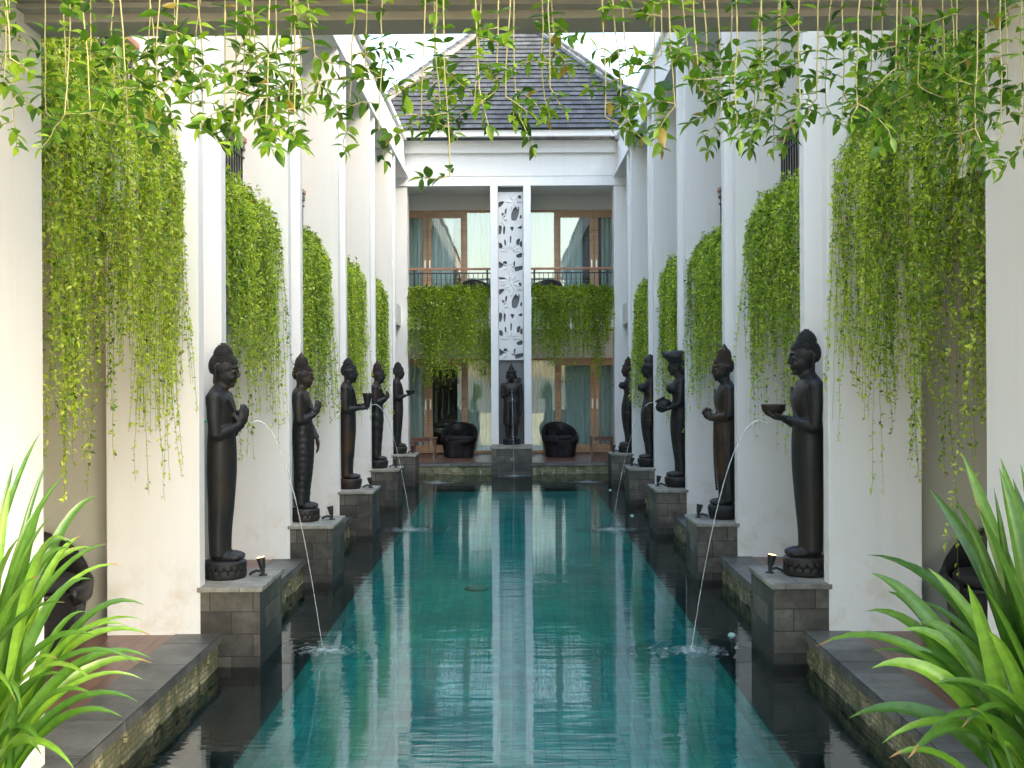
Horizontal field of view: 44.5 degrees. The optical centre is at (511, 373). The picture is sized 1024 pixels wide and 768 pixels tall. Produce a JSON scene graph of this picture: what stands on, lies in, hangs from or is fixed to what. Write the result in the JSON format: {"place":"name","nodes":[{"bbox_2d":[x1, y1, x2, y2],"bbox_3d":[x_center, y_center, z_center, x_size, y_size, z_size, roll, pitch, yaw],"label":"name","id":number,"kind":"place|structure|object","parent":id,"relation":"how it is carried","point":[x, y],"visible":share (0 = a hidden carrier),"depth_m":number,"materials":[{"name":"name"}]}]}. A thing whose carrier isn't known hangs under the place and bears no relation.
{"place":"outdoors","nodes":[
{"label":"outdoors","id":0,"kind":"place"},
{"bbox_2d":[44,445,972,722],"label":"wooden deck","id":1,"kind":"structure","parent":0,"point":[146,645],"depth_m":8.30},
{"bbox_2d":[44,531,93,651],"bbox_3d":[-3.229,1.445,8.382,0.801,0.744,0.785,0,0,-38],"label":"tub chair","id":2,"kind":"object","parent":1,"relation":"on","point":[76,596],"visible":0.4,"depth_m":8.24,"materials":[{"name":"wicker"}]},
{"bbox_2d":[0,0,407,767],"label":"hotel wing","id":3,"kind":"structure","parent":1,"relation":"on","point":[156,546],"depth_m":8.86,"materials":[{"name":"white paint"}]},
{"bbox_2d":[41,37,198,502],"bbox_3d":[-2.306,-0.700,7.243,0.598,3.004,2.898,0,0,0],"label":"hanging vine","id":4,"kind":"object","parent":3,"relation":"hanging from","point":[75,212],"visible":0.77,"depth_m":7.02,"materials":[{"name":"green plant"}]},
{"bbox_2d":[225,163,293,461],"bbox_3d":[-2.335,-0.550,10.858,0.576,2.524,2.748,0,0,0],"label":"hanging vine","id":5,"kind":"object","parent":3,"relation":"hanging from","point":[247,236],"visible":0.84,"depth_m":10.78,"materials":[{"name":"green plant"}]},
{"bbox_2d":[302,225,342,426],"bbox_3d":[-2.313,-0.430,14.327,0.573,2.660,2.778,0,0,0],"label":"hanging vine","id":6,"kind":"object","parent":3,"relation":"hanging from","point":[318,318],"visible":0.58,"depth_m":14.33,"materials":[{"name":"green plant"}]},
{"bbox_2d":[347,255,373,423],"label":"hanging vine","id":7,"kind":"object","parent":3,"relation":"hanging from","point":[356,292],"visible":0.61,"depth_m":17.93,"materials":[{"name":"green plant"}]},
{"bbox_2d":[376,277,393,418],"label":"hanging vine","id":8,"kind":"object","parent":3,"relation":"hanging from","point":[382,331],"visible":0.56,"depth_m":21.47,"materials":[{"name":"green plant"}]},
{"bbox_2d":[15,0,1001,36],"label":"entrance canopy","id":9,"kind":"object","parent":3,"relation":"attached to","point":[407,16],"visible":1,"depth_m":5.56,"materials":[{"name":"paint"}]},
{"bbox_2d":[0,0,43,155],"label":"creeper","id":10,"kind":"object","parent":9,"relation":"hanging from","point":[14,67],"visible":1,"depth_m":4.01,"materials":[{"name":"green plant"}]},
{"bbox_2d":[7,0,139,159],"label":"creeper","id":11,"kind":"object","parent":9,"relation":"hanging from","point":[65,7],"visible":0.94,"depth_m":3.85,"materials":[{"name":"green plant"}]},
{"bbox_2d":[92,0,247,157],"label":"creeper","id":12,"kind":"object","parent":9,"relation":"hanging from","point":[176,50],"visible":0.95,"depth_m":3.70,"materials":[{"name":"green plant"}]},
{"bbox_2d":[177,0,288,157],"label":"creeper","id":13,"kind":"object","parent":9,"relation":"hanging from","point":[209,126],"visible":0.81,"depth_m":3.81,"materials":[{"name":"green plant"}]},
{"bbox_2d":[213,0,355,166],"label":"creeper","id":14,"kind":"object","parent":9,"relation":"hanging from","point":[292,105],"visible":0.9,"depth_m":3.72,"materials":[{"name":"green plant"}]},
{"bbox_2d":[308,0,416,173],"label":"creeper","id":15,"kind":"object","parent":9,"relation":"hanging from","point":[359,73],"visible":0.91,"depth_m":4.13,"materials":[{"name":"green plant"}]},
{"bbox_2d":[378,0,486,192],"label":"creeper","id":16,"kind":"object","parent":9,"relation":"hanging from","point":[443,74],"visible":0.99,"depth_m":3.81,"materials":[{"name":"green plant"}]},
{"bbox_2d":[443,0,550,160],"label":"creeper","id":17,"kind":"object","parent":9,"relation":"hanging from","point":[501,39],"visible":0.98,"depth_m":3.70,"materials":[{"name":"green plant"}]},
{"bbox_2d":[502,0,581,129],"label":"creeper","id":18,"kind":"object","parent":9,"relation":"hanging from","point":[543,27],"visible":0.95,"depth_m":3.96,"materials":[{"name":"green plant"}]},
{"bbox_2d":[549,0,652,150],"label":"creeper","id":19,"kind":"object","parent":9,"relation":"hanging from","point":[631,134],"visible":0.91,"depth_m":3.89,"materials":[{"name":"green plant"}]},
{"bbox_2d":[597,0,741,160],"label":"creeper","id":20,"kind":"object","parent":9,"relation":"hanging from","point":[675,56],"visible":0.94,"depth_m":3.75,"materials":[{"name":"green plant"}]},
{"bbox_2d":[682,0,823,161],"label":"creeper","id":21,"kind":"object","parent":9,"relation":"hanging from","point":[741,92],"visible":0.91,"depth_m":3.98,"materials":[{"name":"green plant"}]},
{"bbox_2d":[759,0,852,160],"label":"creeper","id":22,"kind":"object","parent":9,"relation":"hanging from","point":[785,72],"visible":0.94,"depth_m":3.80,"materials":[{"name":"green plant"}]},
{"bbox_2d":[798,0,938,159],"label":"creeper","id":23,"kind":"object","parent":9,"relation":"hanging from","point":[859,118],"visible":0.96,"depth_m":3.86,"materials":[{"name":"green plant"}]},
{"bbox_2d":[876,0,978,108],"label":"creeper","id":24,"kind":"object","parent":9,"relation":"hanging from","point":[922,75],"visible":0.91,"depth_m":4.01,"materials":[{"name":"green plant"}]},
{"bbox_2d":[928,0,1023,186],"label":"creeper","id":25,"kind":"object","parent":9,"relation":"hanging from","point":[1008,97],"visible":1,"depth_m":3.92,"materials":[{"name":"green plant"}]},
{"bbox_2d":[412,437,436,457],"bbox_3d":[-1.852,1.592,26.750,0.520,0.435,0.400,0,0,0],"label":"side table","id":26,"kind":"object","parent":1,"relation":"on","point":[422,439],"visible":0.84,"depth_m":26.57,"materials":[{"name":"brown wood"}]},
{"bbox_2d":[440,422,477,457],"bbox_3d":[-1.127,1.434,26.977,0.801,0.744,0.785,0,0,12],"label":"tub chair","id":27,"kind":"object","parent":1,"relation":"on","point":[458,439],"visible":1,"depth_m":26.75,"materials":[{"name":"wicker"}]},
{"bbox_2d":[387,33,634,453],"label":"hotel building","id":28,"kind":"structure","parent":1,"relation":"on","point":[569,185],"depth_m":27.01,"materials":[{"name":"white paint"}]},
{"bbox_2d":[409,211,426,285],"bbox_3d":[-2.324,-2.487,28.048,0.878,2.314,0.064,0,0,0],"label":"door","id":29,"kind":"structure","parent":28,"relation":"in","point":[412,214],"depth_m":28.03,"materials":[{"name":"brown wood"}]},
{"bbox_2d":[410,359,427,452],"bbox_3d":[-2.307,0.734,28.048,0.878,2.116,0.064,0,0,0],"label":"door","id":30,"kind":"structure","parent":28,"relation":"in","point":[419,448],"depth_m":28.03,"materials":[{"name":"brown wood"}]},
{"bbox_2d":[427,211,461,285],"bbox_3d":[-1.490,-2.491,28.048,0.777,2.314,0.064,0,0,0],"label":"door","id":31,"kind":"structure","parent":28,"relation":"in","point":[430,214],"depth_m":28.03,"materials":[{"name":"brown wood"}]},
{"bbox_2d":[428,359,462,452],"bbox_3d":[-1.473,0.730,28.048,0.777,2.116,0.064,0,0,0],"label":"door","id":32,"kind":"structure","parent":28,"relation":"in","point":[430,390],"depth_m":28.03,"materials":[{"name":"brown wood"}]},
{"bbox_2d":[407,279,490,390],"bbox_3d":[-1.276,-0.810,26.226,1.887,2.395,0.527,0,0,0],"label":"hanging vine","id":33,"kind":"object","parent":28,"relation":"hanging from","point":[420,299],"visible":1,"depth_m":26.19,"materials":[{"name":"green plant"}]},
{"bbox_2d":[460,280,490,286],"bbox_3d":[-0.718,-1.688,27.226,0.801,0.744,0.785,0,0,-20],"label":"tub chair","id":34,"kind":"object","parent":28,"relation":"on","point":[476,281],"visible":0.12,"depth_m":27.49,"materials":[{"name":"wicker"}]},
{"bbox_2d":[462,210,489,282],"bbox_3d":[-0.767,-2.486,28.060,0.663,2.334,0.100,0,0,0],"label":"window","id":35,"kind":"structure","parent":28,"relation":"in","point":[464,212],"depth_m":28.01,"materials":[{"name":"brown wood"}]},
{"bbox_2d":[463,358,490,453],"bbox_3d":[-0.750,0.735,28.060,0.663,2.136,0.100,0,0,0],"label":"window","id":36,"kind":"structure","parent":28,"relation":"in","point":[465,371],"depth_m":28.01,"materials":[{"name":"brown wood"}]},
{"bbox_2d":[498,192,523,359],"bbox_3d":[-0.011,-2.050,26.358,0.524,3.540,0.075,0,0,0],"label":"carved panel","id":37,"kind":"object","parent":28,"relation":"attached to","point":[508,252],"visible":1,"depth_m":26.34,"materials":[{"name":"stone"}]},
{"bbox_2d":[531,210,558,280],"bbox_3d":[0.740,-2.494,28.060,0.663,2.334,0.100,0,0,0],"label":"window","id":38,"kind":"structure","parent":28,"relation":"in","point":[556,212],"depth_m":28.01,"materials":[{"name":"brown wood"}]},
{"bbox_2d":[531,358,559,452],"bbox_3d":[0.757,0.727,28.060,0.663,2.136,0.100,0,0,0],"label":"window","id":39,"kind":"structure","parent":28,"relation":"in","point":[557,369],"depth_m":28.01,"materials":[{"name":"brown wood"}]},
{"bbox_2d":[531,279,561,288],"bbox_3d":[0.721,-1.696,27.226,0.801,0.744,0.785,0,0,20],"label":"tub chair","id":40,"kind":"object","parent":28,"relation":"on","point":[554,282],"visible":0.04,"depth_m":27.50,"materials":[{"name":"wicker"}]},
{"bbox_2d":[531,281,614,383],"bbox_3d":[1.240,-0.853,26.240,1.914,2.225,0.473,0,0,0],"label":"hanging vine","id":41,"kind":"object","parent":28,"relation":"hanging from","point":[547,294],"visible":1,"depth_m":26.20,"materials":[{"name":"green plant"}]},
{"bbox_2d":[559,210,593,283],"bbox_3d":[1.463,-2.507,28.048,0.777,2.314,0.064,0,0,0],"label":"door","id":42,"kind":"structure","parent":28,"relation":"in","point":[589,214],"depth_m":28.03,"materials":[{"name":"brown wood"}]},
{"bbox_2d":[560,358,594,451],"bbox_3d":[1.480,0.714,28.048,0.777,2.116,0.064,0,0,0],"label":"door","id":43,"kind":"structure","parent":28,"relation":"in","point":[586,361],"depth_m":28.03,"materials":[{"name":"brown wood"}]},
{"bbox_2d":[594,210,611,286],"bbox_3d":[2.298,-2.511,28.048,0.878,2.314,0.064,0,0,0],"label":"door","id":44,"kind":"structure","parent":28,"relation":"in","point":[597,213],"depth_m":28.03,"materials":[{"name":"brown wood"}]},
{"bbox_2d":[595,358,612,451],"bbox_3d":[2.315,0.710,28.048,0.878,2.116,0.064,0,0,0],"label":"door","id":45,"kind":"structure","parent":28,"relation":"in","point":[609,361],"depth_m":28.03,"materials":[{"name":"brown wood"}]},
{"bbox_2d":[542,421,578,457],"bbox_3d":[1.051,1.423,26.977,0.801,0.744,0.785,0,0,-14],"label":"tub chair","id":46,"kind":"object","parent":1,"relation":"on","point":[560,439],"visible":1,"depth_m":26.75,"materials":[{"name":"wicker"}]},
{"bbox_2d":[589,436,613,457],"bbox_3d":[1.938,1.572,26.750,0.520,0.435,0.400,0,0,0],"label":"side table","id":47,"kind":"object","parent":1,"relation":"on","point":[601,438],"visible":0.9,"depth_m":26.57,"materials":[{"name":"brown wood"}]},
{"bbox_2d":[614,0,1023,637],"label":"hotel wing","id":48,"kind":"structure","parent":1,"relation":"on","point":[682,194],"depth_m":8.86,"materials":[{"name":"white paint"}]},
{"bbox_2d":[628,277,647,408],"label":"hanging vine","id":49,"kind":"object","parent":48,"relation":"hanging from","point":[640,318],"visible":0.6,"depth_m":21.57,"materials":[{"name":"green plant"}]},
{"bbox_2d":[654,254,676,423],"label":"hanging vine","id":50,"kind":"object","parent":48,"relation":"hanging from","point":[669,312],"visible":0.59,"depth_m":18.07,"materials":[{"name":"green plant"}]},
{"bbox_2d":[681,218,721,432],"bbox_3d":[2.325,-0.533,14.386,0.593,2.482,2.850,0,0,0],"label":"hanging vine","id":51,"kind":"object","parent":48,"relation":"hanging from","point":[709,247],"visible":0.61,"depth_m":14.55,"materials":[{"name":"green plant"}]},
{"bbox_2d":[732,168,799,454],"bbox_3d":[2.365,-0.501,10.857,0.551,2.670,2.703,0,0,0],"label":"hanging vine","id":52,"kind":"object","parent":48,"relation":"hanging from","point":[784,197],"visible":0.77,"depth_m":10.84,"materials":[{"name":"green plant"}]},
{"bbox_2d":[822,30,986,578],"bbox_3d":[2.314,-0.573,7.272,0.613,3.380,3.012,0,0,0],"label":"hanging vine","id":53,"kind":"object","parent":48,"relation":"hanging from","point":[877,174],"visible":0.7,"depth_m":7.13,"materials":[{"name":"green plant"}]},
{"bbox_2d":[938,527,987,634],"bbox_3d":[3.294,1.411,8.382,0.801,0.744,0.785,0,0,38],"label":"tub chair","id":54,"kind":"object","parent":1,"relation":"on","point":[949,571],"visible":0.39,"depth_m":8.36,"materials":[{"name":"wicker"}]},
{"bbox_2d":[362,32,659,90],"label":"sky","id":55,"kind":"structure","parent":0,"point":[642,40],"materials":[{"name":"white"}]},
{"bbox_2d":[251,514,777,767],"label":"pool floor","id":56,"kind":"structure","parent":0,"point":[573,663],"depth_m":9.63,"materials":[{"name":"tile"}]},
{"bbox_2d":[465,584,488,590],"bbox_3d":[-0.378,2.331,13.600,0.260,0.040,0.260,0,0,0],"label":"pool lamp","id":57,"kind":"object","parent":56,"relation":"on","point":[476,587],"visible":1,"depth_m":13.53,"materials":[{"name":"white glass"}]},
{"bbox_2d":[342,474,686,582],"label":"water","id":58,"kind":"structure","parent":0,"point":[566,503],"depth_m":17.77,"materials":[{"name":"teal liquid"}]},
{"bbox_2d":[419,458,453,483],"bbox_3d":[-1.415,1.218,23.299,0.970,1.650,0.976,0,0,0],"label":"water jet","id":59,"kind":"object","parent":58,"relation":"on","point":[435,480],"visible":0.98,"depth_m":23.51,"materials":[{"name":"white"}]},
{"bbox_2d":[489,475,537,477],"bbox_3d":[-0.050,1.186,24.906,0.966,1.700,1.376,0,0,-31],"label":"water jet","id":60,"kind":"object","parent":58,"relation":"on","point":[507,476],"visible":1,"depth_m":24.78,"materials":[{"name":"white"}]},
{"bbox_2d":[572,457,605,482],"bbox_3d":[1.401,1.121,23.291,0.959,1.814,0.962,0,0,-16],"label":"water jet","id":61,"kind":"object","parent":58,"relation":"on","point":[587,480],"visible":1,"depth_m":23.55,"materials":[{"name":"white"}]},
{"bbox_2d":[727,632,735,651],"bbox_3d":[1.701,2.094,9.640,0.068,0.192,0.068,0,0,0],"label":"lamp","id":62,"kind":"object","parent":58,"relation":"in","point":[731,636],"visible":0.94,"depth_m":9.62,"materials":[{"name":"white glass"}]},
{"bbox_2d":[233,516,795,767],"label":"pool side","id":63,"kind":"structure","parent":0,"point":[755,722],"depth_m":9.28,"materials":[{"name":"tile"}]},
{"bbox_2d":[141,522,888,767],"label":"pool ledge","id":64,"kind":"object","parent":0,"point":[807,726],"visible":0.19,"depth_m":8.39,"materials":[{"name":"stone"}]},
{"bbox_2d":[197,568,283,685],"bbox_3d":[-1.958,1.838,9.082,0.465,0.712,0.867,0,0,0],"label":"statue pedestal","id":65,"kind":"object","parent":64,"relation":"on","point":[243,616],"visible":0.69,"depth_m":8.67,"materials":[{"name":"stone"}]},
{"bbox_2d":[205,343,248,580],"bbox_3d":[-2.113,0.630,9.080,0.365,1.704,0.398,0,0,-42],"label":"stone statue","id":66,"kind":"object","parent":65,"relation":"on","point":[227,421],"visible":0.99,"depth_m":8.96,"materials":[{"name":"black stone"}]},
{"bbox_2d":[249,556,267,575],"bbox_3d":[-1.855,1.411,9.160,0.138,0.140,0.067,0,0,0],"label":"spotlight","id":67,"kind":"object","parent":65,"relation":"on","point":[261,561],"visible":1,"depth_m":9.14,"materials":[{"name":"black metal"}]},
{"bbox_2d":[288,516,345,595],"bbox_3d":[-1.958,1.838,12.591,0.465,0.712,0.867,0,0,0],"label":"statue pedestal","id":68,"kind":"object","parent":64,"relation":"on","point":[318,546],"visible":0.7,"depth_m":12.18,"materials":[{"name":"stone"}]},
{"bbox_2d":[292,352,320,521],"bbox_3d":[-2.105,0.634,12.596,0.349,1.698,0.402,0,0,41],"label":"stone statue","id":69,"kind":"object","parent":68,"relation":"on","point":[304,436],"visible":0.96,"depth_m":12.47,"materials":[{"name":"black stone"}]},
{"bbox_2d":[322,506,334,519],"bbox_3d":[-1.855,1.411,12.670,0.138,0.140,0.067,0,0,0],"label":"spotlight","id":70,"kind":"object","parent":68,"relation":"on","point":[330,510],"visible":1,"depth_m":12.65,"materials":[{"name":"black metal"}]},
{"bbox_2d":[338,485,380,545],"bbox_3d":[-1.958,1.838,16.102,0.465,0.712,0.867,0,0,0],"label":"statue pedestal","id":71,"kind":"object","parent":64,"relation":"on","point":[360,507],"visible":0.62,"depth_m":15.69,"materials":[{"name":"stone"}]},
{"bbox_2d":[340,358,371,488],"bbox_3d":[-2.062,0.641,16.135,0.446,1.683,0.424,0,0,-34],"label":"stone statue","id":72,"kind":"object","parent":71,"relation":"on","point":[350,407],"visible":0.97,"depth_m":15.98,"materials":[{"name":"black stone"}]},
{"bbox_2d":[363,477,372,487],"bbox_3d":[-1.855,1.411,16.180,0.138,0.140,0.067,0,0,0],"label":"spotlight","id":73,"kind":"object","parent":71,"relation":"on","point":[369,479],"visible":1,"depth_m":16.16,"materials":[{"name":"black metal"}]},
{"bbox_2d":[369,466,403,505],"bbox_3d":[-1.958,1.838,19.611,0.465,0.712,0.867,0,0,0],"label":"statue pedestal","id":74,"kind":"object","parent":64,"relation":"on","point":[388,479],"visible":0.62,"depth_m":19.20,"materials":[{"name":"stone"}]},
{"bbox_2d":[371,360,389,467],"bbox_3d":[-2.118,0.639,19.610,0.369,1.688,0.362,0,0,-44],"label":"stone statue","id":75,"kind":"object","parent":74,"relation":"on","point":[380,398],"visible":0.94,"depth_m":19.49,"materials":[{"name":"black stone"}]},
{"bbox_2d":[389,458,396,467],"bbox_3d":[-1.855,1.411,19.690,0.138,0.140,0.067,0,0,0],"label":"spotlight","id":76,"kind":"object","parent":74,"relation":"on","point":[395,462],"visible":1,"depth_m":19.68,"materials":[{"name":"black metal"}]},
{"bbox_2d":[391,452,419,485],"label":"statue pedestal","id":77,"kind":"object","parent":64,"relation":"on","point":[409,461],"visible":0.67,"depth_m":22.71,"materials":[{"name":"stone"}]},
{"bbox_2d":[393,362,414,453],"bbox_3d":[-2.045,0.635,23.157,0.449,1.694,0.447,0,0,-29],"label":"stone statue","id":78,"kind":"object","parent":77,"relation":"on","point":[399,395],"visible":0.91,"depth_m":23.00,"materials":[{"name":"black stone"}]},
{"bbox_2d":[490,444,532,474],"bbox_3d":[0.010,1.828,25.426,0.850,0.712,1.208,0,0,0],"label":"statue pedestal","id":79,"kind":"object","parent":64,"relation":"on","point":[511,459],"visible":0.83,"depth_m":24.92,"materials":[{"name":"stone"}]},
{"bbox_2d":[500,363,522,444],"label":"stone statue","id":80,"kind":"object","parent":79,"relation":"on","point":[511,392],"visible":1,"depth_m":25.86,"materials":[{"name":"black stone"}]},
{"bbox_2d":[87,466,944,767],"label":"pool wall","id":81,"kind":"structure","parent":64,"relation":"on","point":[155,726],"depth_m":7.67,"materials":[{"name":"stone"}]},
{"bbox_2d":[41,461,987,767],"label":"pool coping","id":82,"kind":"object","parent":81,"relation":"on","point":[83,741],"visible":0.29,"depth_m":7.25,"materials":[{"name":"stone"}]},
{"bbox_2d":[607,451,633,484],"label":"statue pedestal","id":83,"kind":"object","parent":64,"relation":"on","point":[617,461],"visible":0.59,"depth_m":22.71,"materials":[{"name":"stone"}]},
{"bbox_2d":[618,356,631,452],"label":"stone statue","id":84,"kind":"object","parent":83,"relation":"on","point":[626,415],"visible":0.78,"depth_m":23.00,"materials":[{"name":"black stone"}]},
{"bbox_2d":[624,465,655,504],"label":"statue pedestal","id":85,"kind":"object","parent":64,"relation":"on","point":[638,479],"visible":0.59,"depth_m":19.20,"materials":[{"name":"stone"}]},
{"bbox_2d":[630,457,637,465],"bbox_3d":[1.929,1.391,19.690,0.138,0.140,0.067,0,0,0],"label":"spotlight","id":86,"kind":"object","parent":85,"relation":"on","point":[632,459],"visible":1,"depth_m":19.67,"materials":[{"name":"black metal"}]},
{"bbox_2d":[637,354,653,466],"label":"stone statue","id":87,"kind":"object","parent":85,"relation":"on","point":[646,459],"visible":0.86,"depth_m":19.49,"materials":[{"name":"black stone"}]},
{"bbox_2d":[648,484,688,544],"bbox_3d":[2.022,1.817,16.102,0.435,0.712,0.867,0,0,0],"label":"statue pedestal","id":88,"kind":"object","parent":64,"relation":"on","point":[666,503],"visible":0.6,"depth_m":15.69,"materials":[{"name":"stone"}]},
{"bbox_2d":[655,475,665,485],"bbox_3d":[1.929,1.391,16.180,0.138,0.140,0.067,0,0,0],"label":"spotlight","id":89,"kind":"object","parent":88,"relation":"on","point":[658,478],"visible":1,"depth_m":16.16,"materials":[{"name":"black metal"}]},
{"bbox_2d":[655,350,684,487],"bbox_3d":[2.097,0.583,16.123,0.433,1.755,0.445,0,0,33],"label":"stone statue","id":90,"kind":"object","parent":88,"relation":"on","point":[675,388],"visible":0.84,"depth_m":15.98,"materials":[{"name":"black stone"}]},
{"bbox_2d":[684,514,739,593],"bbox_3d":[2.022,1.817,12.591,0.435,0.712,0.867,0,0,0],"label":"statue pedestal","id":91,"kind":"object","parent":64,"relation":"on","point":[710,541],"visible":0.66,"depth_m":12.18,"materials":[{"name":"stone"}]},
{"bbox_2d":[695,504,707,517],"bbox_3d":[1.929,1.391,12.670,0.138,0.140,0.067,0,0,0],"label":"spotlight","id":92,"kind":"object","parent":91,"relation":"on","point":[699,507],"visible":1,"depth_m":12.65,"materials":[{"name":"black metal"}]},
{"bbox_2d":[702,344,734,519],"bbox_3d":[2.163,0.581,12.590,0.386,1.758,0.386,0,0,45],"label":"stone statue","id":93,"kind":"object","parent":91,"relation":"on","point":[721,506],"visible":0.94,"depth_m":12.47,"materials":[{"name":"black stone"}]},
{"bbox_2d":[748,565,831,682],"bbox_3d":[2.022,1.817,9.082,0.435,0.712,0.867,0,0,0],"label":"statue pedestal","id":94,"kind":"object","parent":64,"relation":"on","point":[787,611],"visible":0.68,"depth_m":8.67,"materials":[{"name":"stone"}]},
{"bbox_2d":[765,554,782,572],"bbox_3d":[1.929,1.391,9.160,0.138,0.140,0.067,0,0,0],"label":"spotlight","id":95,"kind":"object","parent":94,"relation":"on","point":[771,559],"visible":0.98,"depth_m":9.14,"materials":[{"name":"black metal"}]},
{"bbox_2d":[761,329,823,577],"bbox_3d":[2.093,0.569,9.119,0.473,1.784,0.472,0,0,28],"label":"stone statue","id":96,"kind":"object","parent":94,"relation":"on","point":[804,558],"visible":0.98,"depth_m":8.95,"materials":[{"name":"black stone"}]},
{"bbox_3d":[-2.115,1.873,3.700,1.550,0.644,1.000,0,0,0],"label":"planter box","id":97,"kind":"object","parent":64,"relation":"on","visible":0},
{"bbox_2d":[0,433,151,767],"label":"lily plant","id":98,"kind":"object","parent":97,"relation":"in","point":[26,727],"visible":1,"depth_m":3.69,"materials":[{"name":"green plant"}]},
{"bbox_3d":[2.135,1.851,3.700,1.550,0.644,1.000,0,0,0],"label":"planter box","id":99,"kind":"object","parent":64,"relation":"on","visible":0},
{"bbox_2d":[817,453,1023,767],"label":"lily plant","id":100,"kind":"object","parent":99,"relation":"in","point":[975,672],"visible":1,"depth_m":3.68,"materials":[{"name":"green plant"}]}
]}

